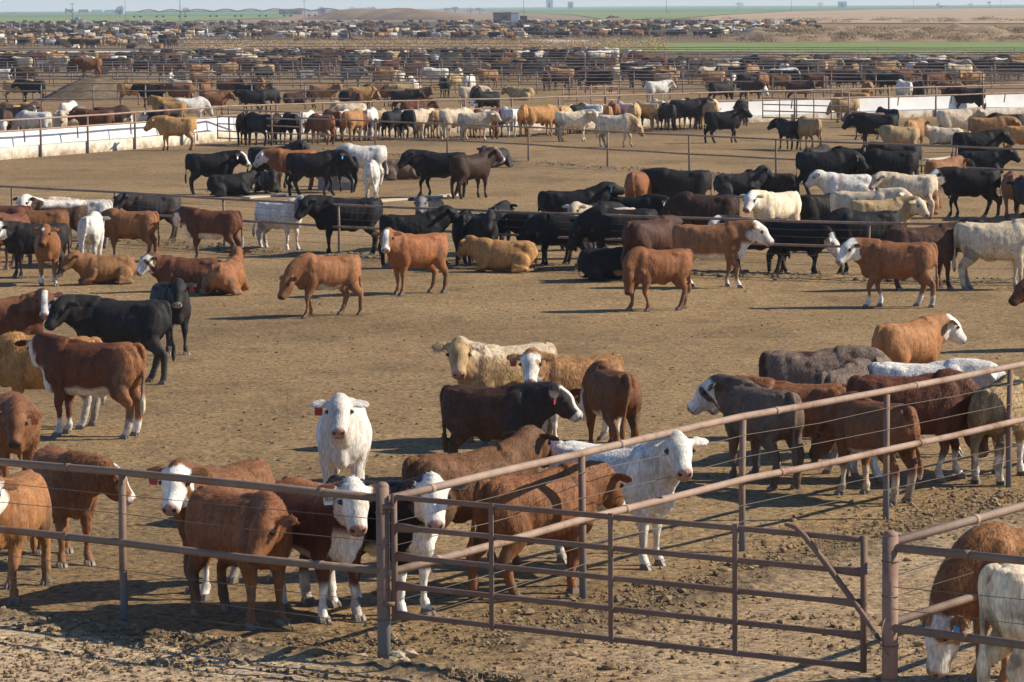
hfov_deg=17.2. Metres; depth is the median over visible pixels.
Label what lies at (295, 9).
irrigation pivot
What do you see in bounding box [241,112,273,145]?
cow
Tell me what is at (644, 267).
cow
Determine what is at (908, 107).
feed bunk
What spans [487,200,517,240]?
cow
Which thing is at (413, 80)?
cow
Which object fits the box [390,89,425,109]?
cow
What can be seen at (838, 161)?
cow
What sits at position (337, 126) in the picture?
cow
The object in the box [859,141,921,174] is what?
cow
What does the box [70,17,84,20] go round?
pickup truck
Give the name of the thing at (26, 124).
cow
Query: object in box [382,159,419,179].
cow
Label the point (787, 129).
cow
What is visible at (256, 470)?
cow
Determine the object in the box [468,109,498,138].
cow
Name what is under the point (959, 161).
cow
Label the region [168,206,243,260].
cow
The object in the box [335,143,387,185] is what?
cow
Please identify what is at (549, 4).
farm building
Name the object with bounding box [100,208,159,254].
cow
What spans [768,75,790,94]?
cow
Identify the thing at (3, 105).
cow
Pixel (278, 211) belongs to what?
cow
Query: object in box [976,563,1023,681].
cow
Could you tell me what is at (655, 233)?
cow
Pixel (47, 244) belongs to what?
cow
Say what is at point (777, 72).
cow
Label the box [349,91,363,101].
cow
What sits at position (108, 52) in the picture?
pen fence
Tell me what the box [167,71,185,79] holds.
cow
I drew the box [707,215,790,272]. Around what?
cow
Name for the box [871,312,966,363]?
cow
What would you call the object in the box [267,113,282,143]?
cow
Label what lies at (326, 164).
cow
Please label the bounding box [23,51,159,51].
pale road
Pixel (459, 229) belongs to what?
cow
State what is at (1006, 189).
cow
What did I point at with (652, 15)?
green field
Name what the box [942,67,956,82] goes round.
cow
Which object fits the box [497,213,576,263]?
cow
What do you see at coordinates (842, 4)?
farm building
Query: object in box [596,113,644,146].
cow
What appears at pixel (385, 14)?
earth bank
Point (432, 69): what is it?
cow
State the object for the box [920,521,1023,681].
cow
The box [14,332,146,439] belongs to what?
cow
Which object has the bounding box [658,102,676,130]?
cow
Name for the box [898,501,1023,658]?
pipe fence
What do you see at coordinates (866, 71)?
cow
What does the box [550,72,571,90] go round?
cow
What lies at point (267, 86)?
cow
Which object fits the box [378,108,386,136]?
cow
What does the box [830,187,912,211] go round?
cow
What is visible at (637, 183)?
cow
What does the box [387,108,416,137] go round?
cow
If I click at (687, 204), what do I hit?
cow
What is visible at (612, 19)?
earth bank
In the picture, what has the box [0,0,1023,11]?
sky
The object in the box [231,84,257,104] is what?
cow
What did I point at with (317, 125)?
cow
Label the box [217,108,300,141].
pen gate
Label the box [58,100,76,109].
cow
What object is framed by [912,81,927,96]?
cow
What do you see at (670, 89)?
pen fence
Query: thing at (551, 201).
cow
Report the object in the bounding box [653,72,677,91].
cow
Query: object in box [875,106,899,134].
cow
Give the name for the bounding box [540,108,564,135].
cow
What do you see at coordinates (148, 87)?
cow
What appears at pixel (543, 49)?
pen fence
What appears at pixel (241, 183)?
cow
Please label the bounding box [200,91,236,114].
cow
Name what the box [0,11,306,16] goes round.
green field
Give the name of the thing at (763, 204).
cow
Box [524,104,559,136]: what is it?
cow
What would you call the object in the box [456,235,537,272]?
cow
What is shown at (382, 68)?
cow
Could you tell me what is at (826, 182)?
cow
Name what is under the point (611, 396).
cow
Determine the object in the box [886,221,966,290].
cow
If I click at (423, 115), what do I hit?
cow
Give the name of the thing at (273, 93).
cow
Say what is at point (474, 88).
cow
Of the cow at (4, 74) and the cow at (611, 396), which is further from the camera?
the cow at (4, 74)
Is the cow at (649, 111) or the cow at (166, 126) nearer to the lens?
the cow at (166, 126)
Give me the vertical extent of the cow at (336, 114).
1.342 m
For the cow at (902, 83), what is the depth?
189.78 m
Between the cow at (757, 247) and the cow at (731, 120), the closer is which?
the cow at (757, 247)
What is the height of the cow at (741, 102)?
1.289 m
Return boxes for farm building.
[115,8,123,13]
[279,9,302,14]
[546,0,552,8]
[568,2,572,8]
[838,1,846,7]
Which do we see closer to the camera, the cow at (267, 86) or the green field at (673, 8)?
the cow at (267, 86)
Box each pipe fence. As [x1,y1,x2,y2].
[0,185,1023,278]
[0,458,378,642]
[299,117,1023,172]
[388,361,1023,623]
[890,544,1023,648]
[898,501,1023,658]
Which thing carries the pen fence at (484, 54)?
on the ground at (308, 367)
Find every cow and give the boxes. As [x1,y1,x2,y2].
[0,69,12,80]
[0,103,19,129]
[0,105,39,128]
[0,109,12,130]
[0,205,32,256]
[0,212,32,269]
[0,221,69,278]
[0,287,63,335]
[0,330,105,429]
[0,391,44,477]
[0,469,52,605]
[3,79,32,101]
[5,207,70,262]
[9,68,38,80]
[11,79,45,101]
[11,102,28,129]
[11,110,51,129]
[13,194,87,249]
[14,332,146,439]
[20,101,45,128]
[31,445,135,567]
[32,223,60,285]
[44,294,175,384]
[46,196,112,247]
[53,110,68,126]
[54,110,78,125]
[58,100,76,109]
[60,251,135,284]
[67,108,114,124]
[70,57,102,77]
[77,211,110,254]
[93,105,132,122]
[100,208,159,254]
[113,192,181,239]
[117,81,147,104]
[129,84,165,106]
[135,252,220,291]
[137,110,180,121]
[143,95,185,114]
[143,115,197,150]
[146,457,274,600]
[149,278,196,354]
[154,100,186,116]
[157,104,169,115]
[159,84,194,97]
[166,78,191,82]
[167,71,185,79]
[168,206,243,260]
[174,96,213,116]
[183,485,298,629]
[185,150,250,194]
[189,71,215,91]
[190,67,208,71]
[197,81,211,95]
[199,246,251,294]
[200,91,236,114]
[206,170,262,195]
[216,78,247,101]
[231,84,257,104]
[233,89,266,112]
[235,111,249,144]
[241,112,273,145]
[246,84,271,88]
[246,140,310,188]
[251,77,267,88]
[252,195,303,249]
[253,148,317,189]
[254,87,280,109]
[254,169,282,192]
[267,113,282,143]
[273,474,375,623]
[277,252,362,317]
[282,112,298,143]
[283,92,311,102]
[286,149,355,195]
[294,195,382,254]
[300,110,315,141]
[303,113,336,144]
[309,84,343,107]
[310,392,371,482]
[322,109,341,140]
[324,471,470,615]
[328,156,358,192]
[329,101,366,110]
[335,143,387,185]
[336,109,349,139]
[338,91,364,101]
[340,67,368,86]
[341,108,366,141]
[348,86,380,108]
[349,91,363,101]
[353,109,380,140]
[363,107,378,140]
[363,160,383,198]
[366,84,390,106]
[367,67,393,84]
[371,227,448,295]
[372,69,396,84]
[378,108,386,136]
[378,205,458,267]
[381,109,406,140]
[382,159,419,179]
[383,84,417,106]
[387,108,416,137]
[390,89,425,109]
[397,108,435,139]
[397,149,467,196]
[400,98,438,109]
[401,424,559,578]
[404,86,435,99]
[408,194,443,232]
[409,79,418,87]
[416,108,436,138]
[419,67,448,86]
[430,108,454,138]
[431,335,557,445]
[437,77,449,97]
[439,107,473,139]
[439,381,582,471]
[447,73,460,93]
[449,147,504,198]
[452,208,477,265]
[454,67,463,86]
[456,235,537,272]
[457,111,501,140]
[458,85,491,107]
[463,74,478,86]
[463,106,474,137]
[463,210,503,264]
[466,459,631,601]
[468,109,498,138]
[469,90,499,107]
[470,85,482,109]
[472,68,497,87]
[476,145,513,167]
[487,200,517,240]
[489,107,502,136]
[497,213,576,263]
[500,106,516,136]
[501,85,533,99]
[506,346,624,446]
[517,104,528,136]
[517,212,594,264]
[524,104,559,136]
[537,181,624,244]
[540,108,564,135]
[542,70,550,90]
[548,430,708,570]
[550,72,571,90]
[554,109,599,141]
[557,67,581,86]
[558,104,575,134]
[560,201,624,250]
[562,201,634,247]
[566,205,657,250]
[569,102,585,133]
[569,360,641,443]
[577,247,622,280]
[578,68,600,88]
[580,102,602,133]
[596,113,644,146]
[597,104,612,132]
[608,101,620,114]
[609,194,668,215]
[614,246,692,311]
[617,101,632,113]
[620,215,690,280]
[624,167,652,196]
[627,65,654,83]
[628,102,640,119]
[630,67,655,87]
[636,101,658,130]
[641,167,711,197]
[645,80,676,102]
[650,98,666,129]
[653,65,666,69]
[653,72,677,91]
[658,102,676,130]
[659,191,739,224]
[664,65,675,69]
[666,99,685,129]
[670,97,714,129]
[672,220,773,287]
[681,98,703,128]
[684,67,704,83]
[687,373,804,491]
[688,101,717,129]
[695,67,715,83]
[704,106,752,142]
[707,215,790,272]
[708,81,733,99]
[708,374,849,477]
[713,165,773,195]
[728,67,744,78]
[728,72,738,90]
[733,99,748,125]
[739,75,760,94]
[739,190,801,219]
[740,80,768,99]
[743,169,795,192]
[758,344,891,439]
[766,217,839,273]
[767,118,799,149]
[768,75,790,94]
[769,69,782,89]
[785,80,817,97]
[792,116,821,149]
[795,149,868,194]
[800,193,830,219]
[803,144,835,151]
[805,170,874,193]
[807,207,901,274]
[809,391,923,505]
[810,357,871,462]
[826,98,859,122]
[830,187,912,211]
[831,146,860,151]
[834,90,868,98]
[835,237,938,307]
[841,110,883,139]
[841,112,898,141]
[844,368,988,481]
[849,196,929,226]
[852,148,919,189]
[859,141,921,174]
[862,67,872,80]
[862,80,873,95]
[868,171,937,218]
[868,357,1005,456]
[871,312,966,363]
[874,125,919,143]
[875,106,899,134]
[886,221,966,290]
[891,69,921,89]
[895,79,912,97]
[903,118,930,146]
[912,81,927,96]
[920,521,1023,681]
[921,192,941,213]
[924,125,962,144]
[924,155,969,198]
[930,166,1001,217]
[937,107,987,131]
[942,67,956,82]
[943,87,985,109]
[951,129,1014,156]
[952,218,1023,289]
[959,146,1020,173]
[960,212,1023,222]
[967,374,1023,484]
[968,116,1021,146]
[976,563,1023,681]
[985,112,1023,125]
[1001,170,1023,215]
[1003,126,1023,147]
[1006,176,1023,212]
[1008,278,1023,305]
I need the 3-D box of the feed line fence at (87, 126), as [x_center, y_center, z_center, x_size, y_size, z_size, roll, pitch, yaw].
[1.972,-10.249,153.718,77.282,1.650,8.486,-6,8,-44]
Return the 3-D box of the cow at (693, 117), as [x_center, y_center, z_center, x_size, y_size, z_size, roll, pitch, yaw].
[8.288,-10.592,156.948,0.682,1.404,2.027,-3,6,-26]
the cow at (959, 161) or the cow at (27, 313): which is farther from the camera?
the cow at (959, 161)
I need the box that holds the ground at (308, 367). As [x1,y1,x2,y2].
[0,7,1023,681]
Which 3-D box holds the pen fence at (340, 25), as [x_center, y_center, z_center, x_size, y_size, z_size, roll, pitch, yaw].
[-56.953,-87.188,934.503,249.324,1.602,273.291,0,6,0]
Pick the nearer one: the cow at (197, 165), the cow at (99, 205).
the cow at (99, 205)
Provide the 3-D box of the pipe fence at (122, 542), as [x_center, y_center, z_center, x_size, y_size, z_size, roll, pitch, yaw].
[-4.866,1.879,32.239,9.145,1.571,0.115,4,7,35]
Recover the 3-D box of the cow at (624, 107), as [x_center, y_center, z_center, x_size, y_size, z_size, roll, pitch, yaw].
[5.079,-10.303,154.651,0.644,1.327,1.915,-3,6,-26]
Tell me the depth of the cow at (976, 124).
129.31 m
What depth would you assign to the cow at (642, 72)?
233.03 m
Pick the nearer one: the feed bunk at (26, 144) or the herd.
the feed bunk at (26, 144)
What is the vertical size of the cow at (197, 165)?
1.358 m
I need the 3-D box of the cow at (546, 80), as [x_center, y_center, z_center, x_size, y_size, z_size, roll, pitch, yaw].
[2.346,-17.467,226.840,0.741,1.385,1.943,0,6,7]
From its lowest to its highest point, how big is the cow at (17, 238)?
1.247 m
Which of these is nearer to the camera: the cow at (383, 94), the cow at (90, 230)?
the cow at (90, 230)
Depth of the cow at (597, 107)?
151.05 m
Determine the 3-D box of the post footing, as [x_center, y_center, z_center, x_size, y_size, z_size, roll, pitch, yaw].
[-1.135,2.778,29.622,0.640,0.098,0.464,0,6,0]
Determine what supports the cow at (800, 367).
on the ground at (308, 367)
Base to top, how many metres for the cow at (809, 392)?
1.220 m
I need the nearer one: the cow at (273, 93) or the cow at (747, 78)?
the cow at (273, 93)
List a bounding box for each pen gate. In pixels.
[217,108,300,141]
[563,85,618,104]
[762,91,848,119]
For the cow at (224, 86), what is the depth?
206.78 m
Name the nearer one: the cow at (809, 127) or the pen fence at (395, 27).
the cow at (809, 127)
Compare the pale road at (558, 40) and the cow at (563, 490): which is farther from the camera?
the pale road at (558, 40)
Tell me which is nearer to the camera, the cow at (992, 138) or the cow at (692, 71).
the cow at (992, 138)
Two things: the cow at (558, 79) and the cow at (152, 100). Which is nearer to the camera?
the cow at (152, 100)
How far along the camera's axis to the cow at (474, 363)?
43.87 m
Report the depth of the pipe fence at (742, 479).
35.22 m
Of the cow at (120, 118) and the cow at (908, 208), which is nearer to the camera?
the cow at (908, 208)
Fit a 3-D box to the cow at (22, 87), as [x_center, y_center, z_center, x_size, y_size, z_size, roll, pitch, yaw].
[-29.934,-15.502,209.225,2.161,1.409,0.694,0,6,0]
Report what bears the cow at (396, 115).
on the ground at (308, 367)
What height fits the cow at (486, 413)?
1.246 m
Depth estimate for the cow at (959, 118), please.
137.06 m
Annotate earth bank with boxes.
[296,8,492,19]
[584,18,644,21]
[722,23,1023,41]
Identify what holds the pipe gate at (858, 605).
attached to the corner post at (383, 588)
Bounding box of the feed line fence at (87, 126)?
[0,84,1023,156]
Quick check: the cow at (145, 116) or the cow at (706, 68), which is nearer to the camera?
the cow at (145, 116)
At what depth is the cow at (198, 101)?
165.19 m
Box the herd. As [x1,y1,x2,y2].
[0,19,1023,94]
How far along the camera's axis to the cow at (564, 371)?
43.74 m
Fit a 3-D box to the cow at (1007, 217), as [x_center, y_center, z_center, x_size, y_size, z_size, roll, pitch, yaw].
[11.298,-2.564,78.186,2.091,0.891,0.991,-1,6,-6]
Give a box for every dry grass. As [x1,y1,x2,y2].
[175,34,1023,55]
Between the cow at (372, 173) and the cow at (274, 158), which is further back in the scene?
the cow at (274, 158)
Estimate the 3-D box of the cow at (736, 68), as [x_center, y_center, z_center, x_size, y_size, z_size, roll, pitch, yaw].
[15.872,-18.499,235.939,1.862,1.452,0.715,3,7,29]
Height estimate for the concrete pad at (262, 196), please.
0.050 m
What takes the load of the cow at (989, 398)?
on the ground at (308, 367)
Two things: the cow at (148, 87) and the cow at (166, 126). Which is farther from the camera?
the cow at (148, 87)
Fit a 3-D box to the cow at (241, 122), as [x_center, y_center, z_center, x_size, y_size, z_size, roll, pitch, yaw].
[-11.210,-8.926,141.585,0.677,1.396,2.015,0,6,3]
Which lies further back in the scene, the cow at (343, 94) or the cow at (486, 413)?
the cow at (343, 94)
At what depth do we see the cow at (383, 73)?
238.89 m
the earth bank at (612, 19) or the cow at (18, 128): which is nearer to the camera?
the cow at (18, 128)
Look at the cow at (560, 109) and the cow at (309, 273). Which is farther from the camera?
the cow at (560, 109)
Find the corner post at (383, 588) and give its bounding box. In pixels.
[375,482,390,658]
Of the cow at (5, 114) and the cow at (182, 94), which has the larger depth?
the cow at (182, 94)
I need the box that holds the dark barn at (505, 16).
[492,12,511,20]
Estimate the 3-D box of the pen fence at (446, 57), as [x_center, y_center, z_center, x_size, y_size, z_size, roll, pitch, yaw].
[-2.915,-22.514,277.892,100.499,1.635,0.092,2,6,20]
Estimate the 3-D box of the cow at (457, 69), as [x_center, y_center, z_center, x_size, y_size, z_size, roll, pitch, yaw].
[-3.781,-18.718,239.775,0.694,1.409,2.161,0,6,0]
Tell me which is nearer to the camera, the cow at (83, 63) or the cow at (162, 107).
the cow at (162, 107)
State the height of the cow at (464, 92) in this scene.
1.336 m
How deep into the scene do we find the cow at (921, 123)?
129.30 m
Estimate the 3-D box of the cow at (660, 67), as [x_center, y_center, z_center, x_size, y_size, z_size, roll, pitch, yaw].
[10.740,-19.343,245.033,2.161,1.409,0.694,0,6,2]
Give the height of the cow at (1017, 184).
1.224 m
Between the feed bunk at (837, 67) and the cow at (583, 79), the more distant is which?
the feed bunk at (837, 67)
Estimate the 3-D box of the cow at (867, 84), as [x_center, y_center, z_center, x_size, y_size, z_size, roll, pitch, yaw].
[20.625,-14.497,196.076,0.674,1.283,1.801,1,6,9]
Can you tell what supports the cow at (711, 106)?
on the ground at (308, 367)
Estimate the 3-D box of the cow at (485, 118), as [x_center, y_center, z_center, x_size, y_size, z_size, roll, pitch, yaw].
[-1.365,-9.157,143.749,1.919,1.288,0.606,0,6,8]
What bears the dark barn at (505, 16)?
on the ground at (308, 367)
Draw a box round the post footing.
[351,650,418,661]
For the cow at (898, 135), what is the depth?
124.42 m
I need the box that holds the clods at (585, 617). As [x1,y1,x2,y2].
[523,556,760,669]
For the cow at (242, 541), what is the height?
1.287 m
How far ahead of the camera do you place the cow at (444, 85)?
212.58 m
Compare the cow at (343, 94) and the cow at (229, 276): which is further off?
the cow at (343, 94)
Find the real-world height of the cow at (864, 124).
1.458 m
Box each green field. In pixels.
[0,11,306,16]
[0,15,287,22]
[439,5,1023,11]
[527,11,779,18]
[592,42,1023,53]
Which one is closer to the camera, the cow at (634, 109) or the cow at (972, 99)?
the cow at (634, 109)
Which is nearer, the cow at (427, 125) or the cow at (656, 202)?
the cow at (656, 202)
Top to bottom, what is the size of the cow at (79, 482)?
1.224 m
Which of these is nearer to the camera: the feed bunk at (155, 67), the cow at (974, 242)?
the cow at (974, 242)
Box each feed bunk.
[0,117,243,159]
[37,57,341,70]
[233,107,703,138]
[716,58,977,67]
[718,94,1023,122]
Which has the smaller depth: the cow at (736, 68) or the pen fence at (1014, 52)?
the cow at (736, 68)
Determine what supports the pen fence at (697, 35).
on the ground at (308, 367)
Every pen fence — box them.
[0,22,798,26]
[0,38,552,47]
[0,45,229,52]
[0,48,1010,58]
[0,52,1012,67]
[0,54,1019,71]
[0,57,1017,75]
[0,59,1023,79]
[0,62,1023,83]
[0,65,1023,87]
[0,69,1023,94]
[0,73,1023,99]
[0,82,413,108]
[3,48,614,61]
[5,31,750,40]
[11,26,769,33]
[245,46,1023,56]
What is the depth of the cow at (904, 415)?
38.80 m
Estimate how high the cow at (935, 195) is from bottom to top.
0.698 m
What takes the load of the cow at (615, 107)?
on the ground at (308, 367)
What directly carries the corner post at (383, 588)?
on the ground at (308, 367)
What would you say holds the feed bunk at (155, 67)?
on the ground at (308, 367)
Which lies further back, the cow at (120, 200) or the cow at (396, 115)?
the cow at (396, 115)
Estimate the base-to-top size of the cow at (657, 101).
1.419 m
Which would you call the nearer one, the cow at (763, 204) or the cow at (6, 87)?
the cow at (763, 204)
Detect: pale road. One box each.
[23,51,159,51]
[529,39,588,42]
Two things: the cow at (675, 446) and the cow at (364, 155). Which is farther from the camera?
the cow at (364, 155)
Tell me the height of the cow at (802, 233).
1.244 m
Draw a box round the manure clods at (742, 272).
[0,148,1023,634]
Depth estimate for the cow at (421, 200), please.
79.08 m
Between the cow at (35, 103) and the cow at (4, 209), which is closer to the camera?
the cow at (4, 209)
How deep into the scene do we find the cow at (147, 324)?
51.47 m
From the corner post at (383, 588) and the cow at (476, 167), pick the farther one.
the cow at (476, 167)
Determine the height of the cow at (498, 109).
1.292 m
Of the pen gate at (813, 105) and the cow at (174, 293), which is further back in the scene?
the pen gate at (813, 105)
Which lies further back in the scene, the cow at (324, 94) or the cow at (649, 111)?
the cow at (324, 94)
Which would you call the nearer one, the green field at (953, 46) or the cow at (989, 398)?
the cow at (989, 398)
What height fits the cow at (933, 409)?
1.360 m
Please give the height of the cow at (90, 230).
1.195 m
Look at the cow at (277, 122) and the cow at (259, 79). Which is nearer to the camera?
the cow at (277, 122)
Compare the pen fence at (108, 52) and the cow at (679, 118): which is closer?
the cow at (679, 118)
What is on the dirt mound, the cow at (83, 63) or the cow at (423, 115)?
the cow at (83, 63)
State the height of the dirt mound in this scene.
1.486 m
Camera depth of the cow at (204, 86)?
198.87 m
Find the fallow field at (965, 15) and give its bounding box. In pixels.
[684,8,1023,22]
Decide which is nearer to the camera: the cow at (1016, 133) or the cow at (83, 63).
the cow at (1016, 133)
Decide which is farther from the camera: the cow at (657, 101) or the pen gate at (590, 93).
the pen gate at (590, 93)
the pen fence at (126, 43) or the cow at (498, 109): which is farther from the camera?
the pen fence at (126, 43)
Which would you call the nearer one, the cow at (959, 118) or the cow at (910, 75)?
the cow at (959, 118)
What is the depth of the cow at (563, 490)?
32.58 m
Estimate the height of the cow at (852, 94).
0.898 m
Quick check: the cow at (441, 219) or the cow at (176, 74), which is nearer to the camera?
the cow at (441, 219)
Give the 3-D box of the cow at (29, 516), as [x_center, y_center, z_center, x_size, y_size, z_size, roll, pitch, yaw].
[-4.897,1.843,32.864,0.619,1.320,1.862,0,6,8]
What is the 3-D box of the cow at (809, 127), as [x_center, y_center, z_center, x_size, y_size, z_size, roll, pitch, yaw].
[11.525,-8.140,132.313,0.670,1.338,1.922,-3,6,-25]
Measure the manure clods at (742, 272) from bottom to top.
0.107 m
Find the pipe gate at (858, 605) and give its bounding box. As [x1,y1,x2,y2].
[382,493,888,672]
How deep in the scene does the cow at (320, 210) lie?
77.58 m
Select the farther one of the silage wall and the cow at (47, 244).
the silage wall
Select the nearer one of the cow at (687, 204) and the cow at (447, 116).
the cow at (687, 204)
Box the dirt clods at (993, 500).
[0,486,1023,681]
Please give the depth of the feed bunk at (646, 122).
153.11 m
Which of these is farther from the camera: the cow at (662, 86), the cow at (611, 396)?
the cow at (662, 86)
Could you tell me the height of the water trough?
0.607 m
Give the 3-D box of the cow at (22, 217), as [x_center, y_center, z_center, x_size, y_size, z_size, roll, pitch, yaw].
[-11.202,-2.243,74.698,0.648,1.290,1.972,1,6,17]
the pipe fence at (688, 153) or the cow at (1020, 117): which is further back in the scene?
the cow at (1020, 117)
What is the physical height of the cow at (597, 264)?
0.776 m
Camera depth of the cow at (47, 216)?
76.48 m
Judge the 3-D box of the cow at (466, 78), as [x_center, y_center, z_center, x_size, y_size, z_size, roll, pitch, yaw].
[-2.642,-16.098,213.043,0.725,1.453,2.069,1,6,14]
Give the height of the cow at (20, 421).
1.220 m
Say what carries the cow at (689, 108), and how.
on the ground at (308, 367)
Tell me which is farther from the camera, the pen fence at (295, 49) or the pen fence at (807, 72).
the pen fence at (295, 49)
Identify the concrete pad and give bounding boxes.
[241,194,286,198]
[381,194,458,201]
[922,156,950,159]
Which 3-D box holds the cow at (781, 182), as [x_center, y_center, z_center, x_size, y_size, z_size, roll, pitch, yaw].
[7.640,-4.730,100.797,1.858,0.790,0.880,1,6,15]
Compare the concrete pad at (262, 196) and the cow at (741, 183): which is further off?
the concrete pad at (262, 196)
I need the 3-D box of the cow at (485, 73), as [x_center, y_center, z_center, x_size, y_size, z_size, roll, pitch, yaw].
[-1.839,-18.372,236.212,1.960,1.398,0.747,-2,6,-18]
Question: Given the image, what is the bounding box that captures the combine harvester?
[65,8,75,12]
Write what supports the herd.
on the ground at (308, 367)
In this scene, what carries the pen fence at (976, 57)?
on the ground at (308, 367)
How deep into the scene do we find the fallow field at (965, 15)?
1553.66 m
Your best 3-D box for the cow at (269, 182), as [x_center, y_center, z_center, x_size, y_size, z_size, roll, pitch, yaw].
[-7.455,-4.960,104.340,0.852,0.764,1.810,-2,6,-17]
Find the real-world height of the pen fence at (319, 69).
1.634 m
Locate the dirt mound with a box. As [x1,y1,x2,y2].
[38,77,143,101]
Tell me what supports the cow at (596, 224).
on the ground at (308, 367)
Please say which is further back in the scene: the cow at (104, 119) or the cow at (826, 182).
the cow at (104, 119)
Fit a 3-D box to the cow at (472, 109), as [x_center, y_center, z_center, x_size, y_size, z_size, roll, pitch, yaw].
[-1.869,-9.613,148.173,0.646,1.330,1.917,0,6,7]
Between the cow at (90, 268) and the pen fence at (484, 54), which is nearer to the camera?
the cow at (90, 268)
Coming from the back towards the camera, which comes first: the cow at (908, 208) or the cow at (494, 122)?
the cow at (494, 122)
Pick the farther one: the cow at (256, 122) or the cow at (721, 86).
the cow at (721, 86)
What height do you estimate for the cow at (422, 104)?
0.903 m
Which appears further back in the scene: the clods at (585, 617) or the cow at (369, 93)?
the cow at (369, 93)
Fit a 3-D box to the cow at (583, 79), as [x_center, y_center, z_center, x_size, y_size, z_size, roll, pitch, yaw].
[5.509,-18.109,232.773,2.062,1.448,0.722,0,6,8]
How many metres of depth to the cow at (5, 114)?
147.20 m
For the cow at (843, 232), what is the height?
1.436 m
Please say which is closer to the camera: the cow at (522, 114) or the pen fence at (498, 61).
the cow at (522, 114)
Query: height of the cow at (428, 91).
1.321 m
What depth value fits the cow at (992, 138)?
114.88 m
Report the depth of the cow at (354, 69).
243.46 m
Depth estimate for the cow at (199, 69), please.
255.65 m
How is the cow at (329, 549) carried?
on the ground at (308, 367)
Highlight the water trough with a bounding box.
[318,176,353,190]
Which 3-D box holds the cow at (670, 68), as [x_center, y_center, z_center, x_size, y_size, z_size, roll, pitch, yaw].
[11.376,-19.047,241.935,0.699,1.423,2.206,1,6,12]
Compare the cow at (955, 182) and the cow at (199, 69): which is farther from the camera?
the cow at (199, 69)
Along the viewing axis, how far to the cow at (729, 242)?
68.20 m
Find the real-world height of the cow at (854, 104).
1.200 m
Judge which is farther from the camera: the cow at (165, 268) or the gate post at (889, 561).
the cow at (165, 268)
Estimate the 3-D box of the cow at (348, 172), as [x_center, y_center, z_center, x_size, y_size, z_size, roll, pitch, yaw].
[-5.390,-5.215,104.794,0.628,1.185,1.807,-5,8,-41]
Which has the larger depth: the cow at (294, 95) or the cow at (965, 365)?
the cow at (294, 95)
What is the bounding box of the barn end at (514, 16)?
[511,13,526,21]
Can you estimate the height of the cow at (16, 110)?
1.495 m
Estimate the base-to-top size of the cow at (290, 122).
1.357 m
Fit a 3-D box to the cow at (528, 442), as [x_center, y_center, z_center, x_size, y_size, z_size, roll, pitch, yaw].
[-0.301,1.607,34.248,1.953,1.451,0.719,-4,7,-32]
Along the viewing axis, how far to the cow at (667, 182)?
89.31 m
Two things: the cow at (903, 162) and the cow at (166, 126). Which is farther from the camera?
the cow at (166, 126)
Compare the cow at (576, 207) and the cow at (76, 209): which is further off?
the cow at (76, 209)
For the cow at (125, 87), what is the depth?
200.31 m
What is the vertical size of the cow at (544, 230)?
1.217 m
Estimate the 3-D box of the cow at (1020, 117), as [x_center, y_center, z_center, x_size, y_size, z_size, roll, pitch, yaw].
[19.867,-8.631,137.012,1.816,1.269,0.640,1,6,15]
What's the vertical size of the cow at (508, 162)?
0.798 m
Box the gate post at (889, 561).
[881,530,898,681]
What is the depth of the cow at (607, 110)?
151.09 m
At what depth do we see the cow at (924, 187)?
89.53 m
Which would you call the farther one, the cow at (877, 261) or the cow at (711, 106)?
the cow at (711, 106)
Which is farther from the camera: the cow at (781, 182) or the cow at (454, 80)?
the cow at (454, 80)
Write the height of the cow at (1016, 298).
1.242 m
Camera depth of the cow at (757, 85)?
196.71 m
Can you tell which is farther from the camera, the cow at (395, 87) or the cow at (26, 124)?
the cow at (395, 87)
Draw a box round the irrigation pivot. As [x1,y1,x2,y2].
[133,8,337,17]
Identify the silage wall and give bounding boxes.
[519,15,564,20]
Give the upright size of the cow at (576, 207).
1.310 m
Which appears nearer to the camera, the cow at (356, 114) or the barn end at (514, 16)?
the cow at (356, 114)
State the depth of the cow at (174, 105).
164.07 m
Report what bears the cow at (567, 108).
on the ground at (308, 367)
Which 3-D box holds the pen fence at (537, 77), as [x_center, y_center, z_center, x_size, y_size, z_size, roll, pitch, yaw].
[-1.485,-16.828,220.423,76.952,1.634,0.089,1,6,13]
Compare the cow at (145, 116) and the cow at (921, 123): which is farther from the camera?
the cow at (145, 116)
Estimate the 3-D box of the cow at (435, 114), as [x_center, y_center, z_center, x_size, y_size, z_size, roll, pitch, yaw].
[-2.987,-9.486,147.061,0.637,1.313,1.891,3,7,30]
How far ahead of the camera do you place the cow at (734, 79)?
219.19 m
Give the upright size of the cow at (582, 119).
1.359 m
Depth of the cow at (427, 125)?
147.06 m
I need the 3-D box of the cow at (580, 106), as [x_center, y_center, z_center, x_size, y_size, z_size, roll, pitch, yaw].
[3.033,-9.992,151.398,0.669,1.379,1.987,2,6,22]
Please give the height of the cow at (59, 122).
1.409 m
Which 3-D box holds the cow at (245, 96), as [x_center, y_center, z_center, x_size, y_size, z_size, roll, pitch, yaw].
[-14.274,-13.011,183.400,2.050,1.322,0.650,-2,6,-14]

